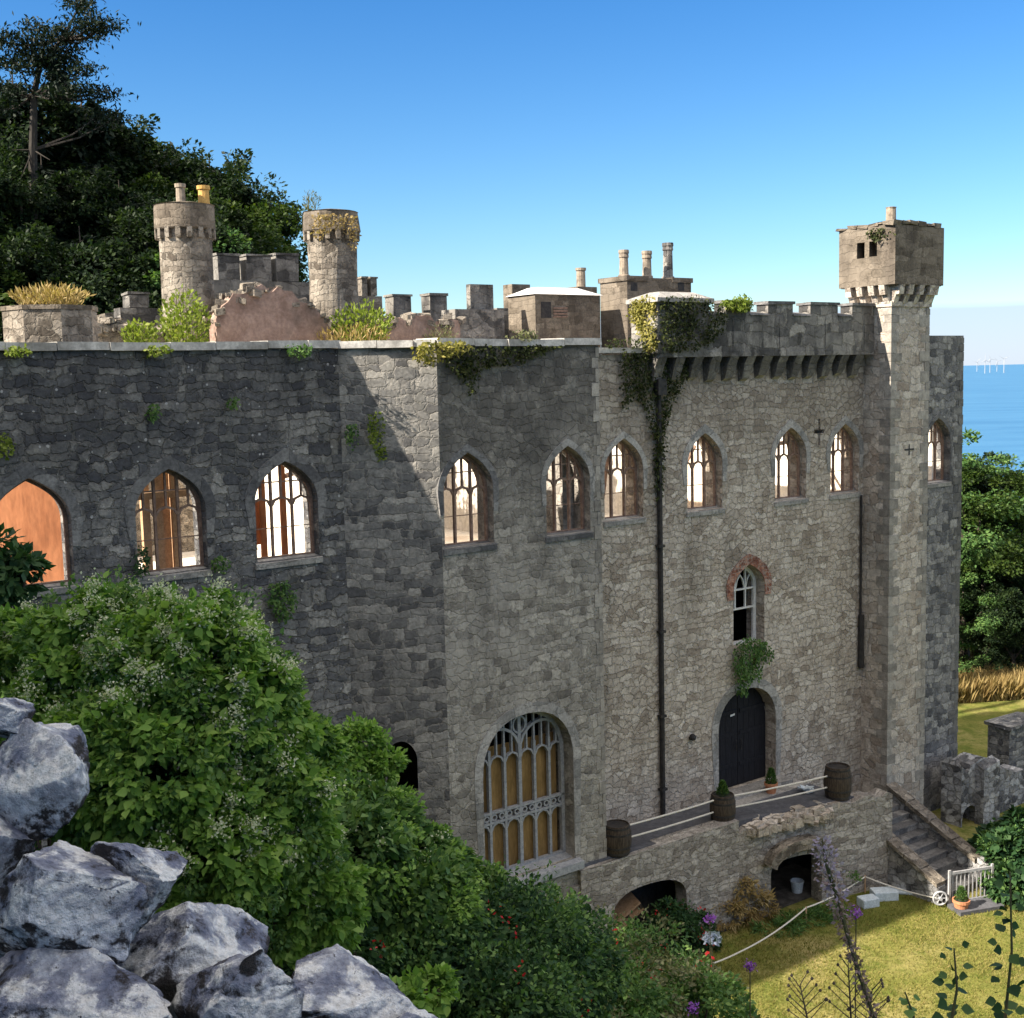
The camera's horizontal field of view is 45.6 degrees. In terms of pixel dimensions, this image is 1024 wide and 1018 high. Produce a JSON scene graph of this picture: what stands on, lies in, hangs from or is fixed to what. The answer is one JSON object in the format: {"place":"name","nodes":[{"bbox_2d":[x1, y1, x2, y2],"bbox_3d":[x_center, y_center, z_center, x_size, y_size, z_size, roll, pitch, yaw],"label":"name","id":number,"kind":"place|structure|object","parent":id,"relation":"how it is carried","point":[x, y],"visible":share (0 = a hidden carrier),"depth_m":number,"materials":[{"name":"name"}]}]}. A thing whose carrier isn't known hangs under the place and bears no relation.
{"place":"outdoors","nodes":[
{"label":"outdoors","id":0,"kind":"place"},
{"bbox_2d":[0,0,1023,365],"label":"sky","id":1,"kind":"structure","parent":0,"point":[497,143],"materials":[{"name":"blue"}]},
{"bbox_2d":[607,636,1023,1017],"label":"ground","id":2,"kind":"structure","parent":0,"point":[972,735],"depth_m":33.41,"materials":[{"name":"green plant"}]},
{"bbox_2d":[0,522,56,849],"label":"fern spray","id":3,"kind":"object","parent":2,"relation":"on","point":[18,562],"visible":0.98,"depth_m":9.69,"materials":[{"name":"green plant"}]},
{"bbox_2d":[0,141,62,244],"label":"broadleaf tree","id":4,"kind":"object","parent":2,"relation":"on","point":[13,151],"visible":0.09,"depth_m":57.59,"materials":[{"name":"green plant"}]},
{"bbox_2d":[0,75,63,196],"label":"conifer tree","id":5,"kind":"object","parent":2,"relation":"on","point":[45,151],"visible":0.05,"depth_m":61.87,"materials":[{"name":"green plant"}]},
{"bbox_2d":[16,155,93,244],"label":"conifer tree","id":6,"kind":"object","parent":2,"relation":"on","point":[63,236],"visible":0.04,"depth_m":58.45,"materials":[{"name":"green plant"}]},
{"bbox_2d":[0,153,112,300],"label":"broadleaf tree","id":7,"kind":"object","parent":2,"relation":"on","point":[11,191],"visible":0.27,"depth_m":54.75,"materials":[{"name":"green plant"}]},
{"bbox_2d":[0,86,137,192],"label":"broadleaf tree","id":8,"kind":"object","parent":2,"relation":"on","point":[50,109],"visible":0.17,"depth_m":62.45,"materials":[{"name":"green plant"}]},
{"bbox_2d":[0,0,141,239],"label":"pine tree","id":9,"kind":"object","parent":2,"relation":"on","point":[49,58],"visible":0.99,"depth_m":55.52,"materials":[{"name":"green plant"}]},
{"bbox_2d":[0,220,157,341],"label":"broadleaf tree","id":10,"kind":"object","parent":2,"relation":"on","point":[41,244],"visible":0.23,"depth_m":52.13,"materials":[{"name":"green plant"}]},
{"bbox_2d":[0,947,172,1017],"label":"boulder","id":11,"kind":"object","parent":2,"relation":"on","point":[96,982],"visible":0.99,"depth_m":4.11,"materials":[{"name":"stone"}]},
{"bbox_2d":[0,839,148,963],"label":"boulder","id":12,"kind":"object","parent":11,"relation":"on","point":[61,895],"visible":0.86,"depth_m":4.25,"materials":[{"name":"stone"}]},
{"bbox_2d":[18,167,154,273],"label":"broadleaf tree","id":13,"kind":"object","parent":2,"relation":"on","point":[74,206],"visible":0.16,"depth_m":58.42,"materials":[{"name":"green plant"}]},
{"bbox_2d":[38,92,137,239],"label":"tree","id":14,"kind":"object","parent":2,"relation":"on","point":[103,140],"visible":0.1,"depth_m":63.56,"materials":[{"name":"green plant"}]},
{"bbox_2d":[26,236,160,295],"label":"broadleaf tree","id":15,"kind":"object","parent":2,"relation":"on","point":[117,243],"visible":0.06,"depth_m":53.54,"materials":[{"name":"green plant"}]},
{"bbox_2d":[5,165,191,258],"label":"broadleaf tree","id":16,"kind":"object","parent":2,"relation":"on","point":[82,182],"visible":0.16,"depth_m":58.63,"materials":[{"name":"green plant"}]},
{"bbox_2d":[74,197,175,286],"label":"broadleaf tree","id":17,"kind":"object","parent":2,"relation":"on","point":[144,229],"visible":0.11,"depth_m":56.35,"materials":[{"name":"green plant"}]},
{"bbox_2d":[39,113,225,201],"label":"broadleaf tree","id":18,"kind":"object","parent":2,"relation":"on","point":[125,166],"visible":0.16,"depth_m":66.52,"materials":[{"name":"green plant"}]},
{"bbox_2d":[52,123,228,218],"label":"broadleaf tree","id":19,"kind":"object","parent":2,"relation":"on","point":[117,139],"visible":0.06,"depth_m":65.51,"materials":[{"name":"green plant"}]},
{"bbox_2d":[135,480,194,556],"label":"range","id":20,"kind":"structure","parent":2,"relation":"on","point":[186,522],"depth_m":35.92,"materials":[{"name":"stone"}]},
{"bbox_2d":[97,312,174,341],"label":"ruined wall","id":21,"kind":"structure","parent":20,"relation":"on","point":[109,326],"depth_m":33.90,"materials":[{"name":"stone"}]},
{"bbox_2d":[118,317,162,341],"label":"green weeds","id":22,"kind":"object","parent":21,"relation":"on","point":[149,331],"visible":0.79,"depth_m":33.61,"materials":[{"name":"green plant"}]},
{"bbox_2d":[154,283,211,341],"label":"green weeds","id":23,"kind":"object","parent":21,"relation":"on","point":[178,333],"visible":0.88,"depth_m":34.47,"materials":[{"name":"green plant"}]},
{"bbox_2d":[114,291,162,325],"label":"battlement wall","id":24,"kind":"structure","parent":20,"relation":"on","point":[136,305],"depth_m":37.71,"materials":[{"name":"stone"}]},
{"bbox_2d":[153,183,215,341],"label":"round tower","id":25,"kind":"structure","parent":20,"relation":"on","point":[185,233],"depth_m":35.78,"materials":[{"name":"stone"}]},
{"bbox_2d":[213,253,309,300],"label":"battlement wall","id":26,"kind":"structure","parent":20,"relation":"on","point":[232,271],"depth_m":41.57,"materials":[{"name":"stone"}]},
{"bbox_2d":[202,281,337,341],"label":"ruined wall","id":27,"kind":"structure","parent":20,"relation":"on","point":[251,311],"depth_m":36.49,"materials":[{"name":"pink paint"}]},
{"bbox_2d":[303,209,360,348],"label":"round tower","id":28,"kind":"structure","parent":20,"relation":"on","point":[332,266],"depth_m":39.71,"materials":[{"name":"stone"}]},
{"bbox_2d":[357,276,382,316],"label":"battlement wall","id":29,"kind":"structure","parent":20,"relation":"on","point":[367,287],"depth_m":49.23,"materials":[{"name":"stone"}]},
{"bbox_2d":[336,312,465,339],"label":"ruined wall","id":30,"kind":"structure","parent":20,"relation":"on","point":[409,326],"depth_m":39.49,"materials":[{"name":"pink stone"}]},
{"bbox_2d":[329,298,394,340],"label":"green weeds","id":31,"kind":"object","parent":30,"relation":"on","point":[362,312],"visible":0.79,"depth_m":37.52,"materials":[{"name":"green plant"}]},
{"bbox_2d":[360,293,447,321],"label":"battlement wall","id":32,"kind":"structure","parent":20,"relation":"on","point":[432,304],"depth_m":44.43,"materials":[{"name":"stone"}]},
{"bbox_2d":[440,284,504,338],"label":"stone pier","id":33,"kind":"structure","parent":20,"relation":"on","point":[484,319],"depth_m":41.36,"materials":[{"name":"grey stone"}]},
{"bbox_2d":[114,171,232,227],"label":"broadleaf tree","id":34,"kind":"object","parent":2,"relation":"on","point":[155,181],"visible":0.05,"depth_m":64.42,"materials":[{"name":"green plant"}]},
{"bbox_2d":[0,564,376,969],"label":"clematis bush","id":35,"kind":"object","parent":2,"relation":"on","point":[141,688],"visible":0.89,"depth_m":7.14,"materials":[{"name":"green plant"}]},
{"bbox_2d":[109,225,268,292],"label":"broadleaf tree","id":36,"kind":"object","parent":2,"relation":"on","point":[155,278],"visible":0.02,"depth_m":54.86,"materials":[{"name":"green plant"}]},
{"bbox_2d":[144,206,260,297],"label":"broadleaf tree","id":37,"kind":"object","parent":2,"relation":"on","point":[220,224],"visible":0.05,"depth_m":56.01,"materials":[{"name":"green plant"}]},
{"bbox_2d":[148,197,271,253],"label":"broadleaf tree","id":38,"kind":"object","parent":2,"relation":"on","point":[244,227],"visible":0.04,"depth_m":62.17,"materials":[{"name":"green plant"}]},
{"bbox_2d":[156,147,302,213],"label":"broadleaf tree","id":39,"kind":"object","parent":2,"relation":"on","point":[247,163],"visible":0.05,"depth_m":70.91,"materials":[{"name":"green plant"}]},
{"bbox_2d":[167,949,307,1017],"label":"boulder","id":40,"kind":"object","parent":2,"relation":"on","point":[259,983],"visible":0.98,"depth_m":4.13,"materials":[{"name":"stone"}]},
{"bbox_2d":[166,161,308,281],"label":"broadleaf tree","id":41,"kind":"object","parent":2,"relation":"on","point":[245,195],"visible":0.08,"depth_m":66.55,"materials":[{"name":"green plant"}]},
{"bbox_2d":[211,198,307,281],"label":"broadleaf tree","id":42,"kind":"object","parent":2,"relation":"on","point":[276,238],"visible":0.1,"depth_m":63.68,"materials":[{"name":"green plant"}]},
{"bbox_2d":[309,711,411,786],"bbox_3d":[-1.387,3.929,10.861,1.017,4.249,0.726,-7,8,-42],"label":"green shrub","id":43,"kind":"object","parent":2,"relation":"on","point":[372,757],"visible":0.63,"depth_m":10.63,"materials":[{"name":"green plant"}]},
{"bbox_2d":[316,772,533,983],"bbox_3d":[-0.802,3.913,9.735,2.762,3.823,1.718,-7,8,-41],"label":"elder shrub","id":44,"kind":"object","parent":2,"relation":"on","point":[413,856],"visible":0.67,"depth_m":9.10,"materials":[{"name":"green plant"}]},
{"bbox_2d":[389,961,462,1017],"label":"lime sapling","id":45,"kind":"object","parent":2,"relation":"on","point":[417,989],"visible":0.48,"depth_m":6.46,"materials":[{"name":"green plant"}]},
{"bbox_2d":[283,855,635,1017],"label":"bramble shrub","id":46,"kind":"object","parent":2,"relation":"on","point":[533,981],"visible":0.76,"depth_m":9.22,"materials":[{"name":"green plant"}]},
{"bbox_2d":[0,206,963,949],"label":"castle","id":47,"kind":"structure","parent":2,"relation":"on","point":[528,614],"depth_m":32.05,"materials":[{"name":"stone"}]},
{"bbox_2d":[0,463,82,596],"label":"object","id":48,"kind":"structure","parent":47,"relation":"in","point":[22,475],"depth_m":24.95,"materials":[{"name":"stone"}]},
{"bbox_2d":[0,304,98,341],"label":"octagonal turret","id":49,"kind":"object","parent":47,"relation":"on","point":[50,323],"visible":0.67,"depth_m":26.87,"materials":[{"name":"stone"}]},
{"bbox_2d":[7,282,95,304],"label":"dry weeds","id":50,"kind":"object","parent":49,"relation":"on","point":[55,296],"visible":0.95,"depth_m":27.34,"materials":[{"name":"yellow plant"}]},
{"bbox_2d":[124,455,215,584],"bbox_3d":[-7.447,0.177,26.418,2.040,2.720,0.400,-6,8,-36],"label":"window","id":51,"kind":"structure","parent":47,"relation":"in","point":[168,462],"depth_m":26.45,"materials":[{"name":"stone"}]},
{"bbox_2d":[266,580,298,624],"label":"wall plant","id":52,"kind":"object","parent":47,"relation":"attached to","point":[278,601],"depth_m":27.73,"materials":[{"name":"green plant"}]},
{"bbox_2d":[245,448,326,569],"bbox_3d":[-5.244,-0.051,28.013,2.040,2.720,0.400,-6,8,-36],"label":"window","id":53,"kind":"structure","parent":47,"relation":"in","point":[278,459],"depth_m":28.05,"materials":[{"name":"stone"}]},
{"bbox_2d":[410,337,472,367],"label":"wall plant","id":54,"kind":"object","parent":47,"relation":"attached to","point":[421,354],"depth_m":28.27,"materials":[{"name":"yellow plant"}]},
{"bbox_2d":[436,444,498,555],"bbox_3d":[-1.128,-0.271,29.518,1.780,2.632,0.400,-6,8,-36],"label":"window","id":55,"kind":"structure","parent":47,"relation":"in","point":[442,482],"depth_m":29.58,"materials":[{"name":"stone"}]},
{"bbox_2d":[443,343,562,395],"bbox_3d":[-0.182,-3.399,29.569,3.615,1.250,0.364,-6,8,-35],"label":"ivy","id":56,"kind":"object","parent":47,"relation":"attached to","point":[490,363],"visible":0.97,"depth_m":29.22,"materials":[{"name":"green plant"}]},
{"bbox_2d":[474,702,584,886],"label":"window","id":57,"kind":"structure","parent":47,"relation":"in","point":[516,797],"depth_m":31.67,"materials":[{"name":"grey stone"}]},
{"bbox_2d":[506,287,602,354],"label":"roof block","id":58,"kind":"structure","parent":47,"relation":"on","point":[547,313],"depth_m":42.75,"materials":[{"name":"stone"}]},
{"bbox_2d":[541,438,594,542],"bbox_3d":[1.358,-0.527,31.318,1.780,2.632,0.400,-6,8,-36],"label":"window","id":59,"kind":"structure","parent":47,"relation":"in","point":[567,442],"depth_m":31.40,"materials":[{"name":"stone"}]},
{"bbox_2d":[600,431,647,526],"bbox_3d":[3.045,-0.878,34.139,1.780,2.632,0.400,-6,8,-36],"label":"window","id":60,"kind":"structure","parent":47,"relation":"in","point":[623,435],"depth_m":34.22,"materials":[{"name":"stone"}]},
{"bbox_2d":[626,294,659,352],"bbox_3d":[3.650,-5.180,34.043,0.424,1.653,1.189,-6,8,-36],"label":"ivy","id":61,"kind":"object","parent":47,"relation":"attached to","point":[638,306],"visible":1,"depth_m":33.96,"materials":[{"name":"yellow plant"}]},
{"bbox_2d":[598,242,692,354],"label":"chimney block","id":62,"kind":"structure","parent":47,"relation":"on","point":[620,290],"depth_m":44.32,"materials":[{"name":"stone"}]},
{"bbox_2d":[618,348,688,501],"bbox_3d":[4.158,-2.362,34.462,2.894,4.358,0.444,-6,8,-36],"label":"ivy","id":63,"kind":"object","parent":47,"relation":"attached to","point":[638,371],"visible":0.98,"depth_m":34.26,"materials":[{"name":"green plant"}]},
{"bbox_2d":[659,295,729,353],"bbox_3d":[5.165,-5.228,34.384,2.653,1.698,0.407,-6,8,-36],"label":"ivy","id":64,"kind":"object","parent":47,"relation":"attached to","point":[688,337],"visible":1,"depth_m":34.24,"materials":[{"name":"green plant"}]},
{"bbox_2d":[682,424,727,516],"bbox_3d":[5.604,-1.173,35.988,1.880,2.695,0.400,-6,8,-36],"label":"window","id":65,"kind":"structure","parent":47,"relation":"in","point":[704,429],"depth_m":36.08,"materials":[{"name":"stone"}]},
{"bbox_2d":[719,694,737,786],"bbox_3d":[6.563,7.166,37.803,1.258,3.159,0.168,-6,8,-36],"label":"door leaf","id":66,"kind":"structure","parent":47,"relation":"in","point":[728,720],"depth_m":37.96,"materials":[{"name":"wood"}]},
{"bbox_2d":[726,554,771,644],"bbox_3d":[7.167,2.788,37.577,2.020,2.880,0.463,-6,8,-36],"label":"window","id":67,"kind":"structure","parent":47,"relation":"in","point":[750,559],"depth_m":37.70,"materials":[{"name":"white paint"}]},
{"bbox_2d":[737,688,764,783],"bbox_3d":[7.598,7.059,38.553,1.258,3.159,0.168,-6,8,-36],"label":"door leaf","id":68,"kind":"structure","parent":47,"relation":"in","point":[750,710],"depth_m":38.54,"materials":[{"name":"wood"}]},
{"bbox_2d":[731,634,774,697],"bbox_3d":[7.438,4.809,37.350,1.815,1.950,0.632,-6,8,-37],"label":"hanging plant","id":69,"kind":"object","parent":47,"relation":"hanging from","point":[758,651],"visible":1,"depth_m":37.20,"materials":[{"name":"green plant"}]},
{"bbox_2d":[770,419,810,506],"bbox_3d":[8.639,-1.487,38.185,1.880,2.695,0.400,-6,8,-36],"label":"window","id":70,"kind":"structure","parent":47,"relation":"in","point":[790,424],"depth_m":38.27,"materials":[{"name":"stone"}]},
{"bbox_2d":[826,415,863,499],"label":"window","id":71,"kind":"structure","parent":47,"relation":"in","point":[845,420],"depth_m":39.82,"materials":[{"name":"stone"}]},
{"bbox_2d":[927,413,952,487],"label":"window","id":72,"kind":"structure","parent":47,"relation":"in","point":[940,434],"depth_m":42.89,"materials":[{"name":"stone"}]},
{"bbox_2d":[527,880,768,1017],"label":"flowering shrub","id":73,"kind":"object","parent":2,"relation":"on","point":[700,982],"visible":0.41,"depth_m":13.78,"materials":[{"name":"green plant"}]},
{"bbox_2d":[625,895,722,969],"bbox_3d":[4.269,11.719,33.366,3.428,2.132,1.582,-4,7,-22],"label":"bush","id":74,"kind":"object","parent":2,"relation":"on","point":[679,911],"visible":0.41,"depth_m":33.40,"materials":[{"name":"green plant"}]},
{"bbox_2d":[570,780,892,937],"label":"terrace","id":75,"kind":"structure","parent":2,"relation":"on","point":[703,862],"depth_m":35.50,"materials":[{"name":"stone"}]},
{"bbox_2d":[606,819,631,856],"bbox_3d":[2.861,8.963,33.146,0.800,0.820,0.800,-1,6,0],"label":"barrel","id":76,"kind":"object","parent":75,"relation":"on","point":[619,836],"visible":0.84,"depth_m":32.84,"materials":[{"name":"brown wood"}]},
{"bbox_2d":[710,791,735,821],"bbox_3d":[6.117,8.655,35.331,0.760,0.800,0.760,-1,6,0],"label":"barrel","id":77,"kind":"object","parent":75,"relation":"on","point":[723,808],"visible":0.97,"depth_m":35.03,"materials":[{"name":"brown wood"}]},
{"bbox_2d":[823,762,851,800],"bbox_3d":[9.914,8.295,37.050,0.840,1.000,0.840,-1,6,0],"label":"barrel","id":78,"kind":"object","parent":75,"relation":"on","point":[837,781],"visible":0.99,"depth_m":36.74,"materials":[{"name":"brown wood"}]},
{"bbox_2d":[710,875,784,933],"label":"dry weeds","id":79,"kind":"object","parent":2,"relation":"on","point":[753,913],"visible":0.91,"depth_m":35.12,"materials":[{"name":"brown plant"}]},
{"bbox_2d":[748,900,854,938],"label":"green weeds","id":80,"kind":"object","parent":2,"relation":"on","point":[815,910],"visible":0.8,"depth_m":35.12,"materials":[{"name":"green plant"}]},
{"bbox_2d":[810,831,880,1017],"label":"buddleia spike","id":81,"kind":"object","parent":2,"relation":"on","point":[846,937],"visible":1,"depth_m":4.38,"materials":[{"name":"purple plant"}]},
{"bbox_2d":[886,782,994,903],"bbox_3d":[12.749,11.009,38.074,2.480,3.608,3.700,-6,8,-36],"label":"stone stair","id":82,"kind":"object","parent":2,"relation":"on","point":[928,849],"visible":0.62,"depth_m":37.78,"materials":[{"name":"grey stone"}]},
{"bbox_2d":[931,940,974,1017],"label":"leafy stem","id":83,"kind":"object","parent":2,"relation":"on","point":[966,1008],"visible":1,"depth_m":4.84,"materials":[{"name":"green plant"}]},
{"bbox_2d":[941,752,1023,827],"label":"ruined wall","id":84,"kind":"structure","parent":2,"relation":"on","point":[976,789],"depth_m":42.62,"materials":[{"name":"stone"}]},
{"bbox_2d":[958,559,1019,673],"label":"broadleaf tree","id":85,"kind":"object","parent":2,"relation":"on","point":[986,624],"visible":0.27,"depth_m":59.72,"materials":[{"name":"green plant"}]},
{"bbox_2d":[959,466,1023,663],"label":"broadleaf tree","id":86,"kind":"object","parent":2,"relation":"on","point":[1005,565],"visible":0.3,"depth_m":60.44,"materials":[{"name":"green plant"}]},
{"bbox_2d":[959,426,1023,656],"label":"broadleaf tree","id":87,"kind":"object","parent":2,"relation":"on","point":[990,469],"visible":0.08,"depth_m":60.85,"materials":[{"name":"green plant"}]},
{"bbox_2d":[959,544,1023,663],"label":"broadleaf tree","id":88,"kind":"object","parent":2,"relation":"on","point":[972,593],"visible":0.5,"depth_m":59.90,"materials":[{"name":"green plant"}]},
{"bbox_2d":[959,601,1023,670],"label":"broadleaf tree","id":89,"kind":"object","parent":2,"relation":"on","point":[969,637],"visible":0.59,"depth_m":59.68,"materials":[{"name":"green plant"}]},
{"bbox_2d":[967,804,1023,910],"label":"bush","id":90,"kind":"object","parent":2,"relation":"on","point":[1001,841],"visible":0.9,"depth_m":36.85,"materials":[{"name":"green plant"}]},
{"bbox_2d":[969,467,1023,653],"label":"broadleaf tree","id":91,"kind":"object","parent":2,"relation":"on","point":[1014,477],"visible":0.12,"depth_m":64.64,"materials":[{"name":"green plant"}]},
{"bbox_2d":[974,605,1023,671],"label":"broadleaf tree","id":92,"kind":"object","parent":2,"relation":"on","point":[1012,655],"visible":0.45,"depth_m":59.84,"materials":[{"name":"green plant"}]},
{"bbox_2d":[984,711,1023,768],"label":"stone pillar","id":93,"kind":"structure","parent":2,"relation":"on","point":[1005,739],"depth_m":45.90,"materials":[{"name":"grey stone"}]},
{"bbox_2d":[985,868,1023,1017],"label":"leafy stem","id":94,"kind":"object","parent":2,"relation":"on","point":[1014,990],"visible":1,"depth_m":5.03,"materials":[{"name":"green plant"}]},
{"bbox_3d":[-1.780,2.989,4.816,2.104,1.886,1.300,-1,6,0],"label":"boulder","id":95,"kind":"object","parent":2,"relation":"on","visible":0},
{"bbox_2d":[0,816,34,889],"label":"boulder","id":96,"kind":"object","parent":95,"relation":"on","point":[15,844],"visible":0.41,"depth_m":4.63,"materials":[{"name":"stone"}]},
{"bbox_2d":[0,718,92,840],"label":"boulder","id":97,"kind":"object","parent":96,"relation":"on","point":[46,766],"visible":0.98,"depth_m":4.67,"materials":[{"name":"stone"}]},
{"bbox_2d":[0,698,35,736],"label":"boulder","id":98,"kind":"object","parent":97,"relation":"on","point":[15,713],"visible":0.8,"depth_m":4.82,"materials":[{"name":"stone"}]},
{"bbox_2d":[292,946,420,1017],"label":"boulder","id":99,"kind":"object","parent":95,"relation":"on","point":[337,982],"visible":0.81,"depth_m":4.67,"materials":[{"name":"stone"}]},
{"bbox_3d":[-1.526,1.864,4.791,0.671,0.517,0.455,-1,6,0],"label":"boulder","id":100,"kind":"object","parent":95,"relation":"on","visible":0},
{"bbox_2d":[129,901,272,997],"bbox_3d":[-1.322,1.803,4.756,0.800,0.566,0.552,-4,7,-25],"label":"boulder","id":101,"kind":"object","parent":100,"relation":"on","point":[181,938],"visible":0.43,"depth_m":4.63,"materials":[{"name":"stone"}]},
{"bbox_2d":[91,843,187,932],"bbox_3d":[-1.403,1.407,4.572,0.384,0.382,0.289,0,7,16],"label":"boulder","id":102,"kind":"object","parent":101,"relation":"on","point":[156,874],"visible":0.58,"depth_m":4.46,"materials":[{"name":"stone"}]},
{"bbox_2d":[958,658,1023,703],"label":"dry grass","id":103,"kind":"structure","parent":0,"point":[991,684],"depth_m":58.06,"materials":[{"name":"yellow plant"}]},
{"bbox_2d":[962,364,1023,474],"bbox_3d":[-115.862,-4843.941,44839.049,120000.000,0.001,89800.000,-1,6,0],"label":"sea","id":104,"kind":"structure","parent":0,"point":[993,405],"depth_m":1994.90,"materials":[{"name":"liquid"}]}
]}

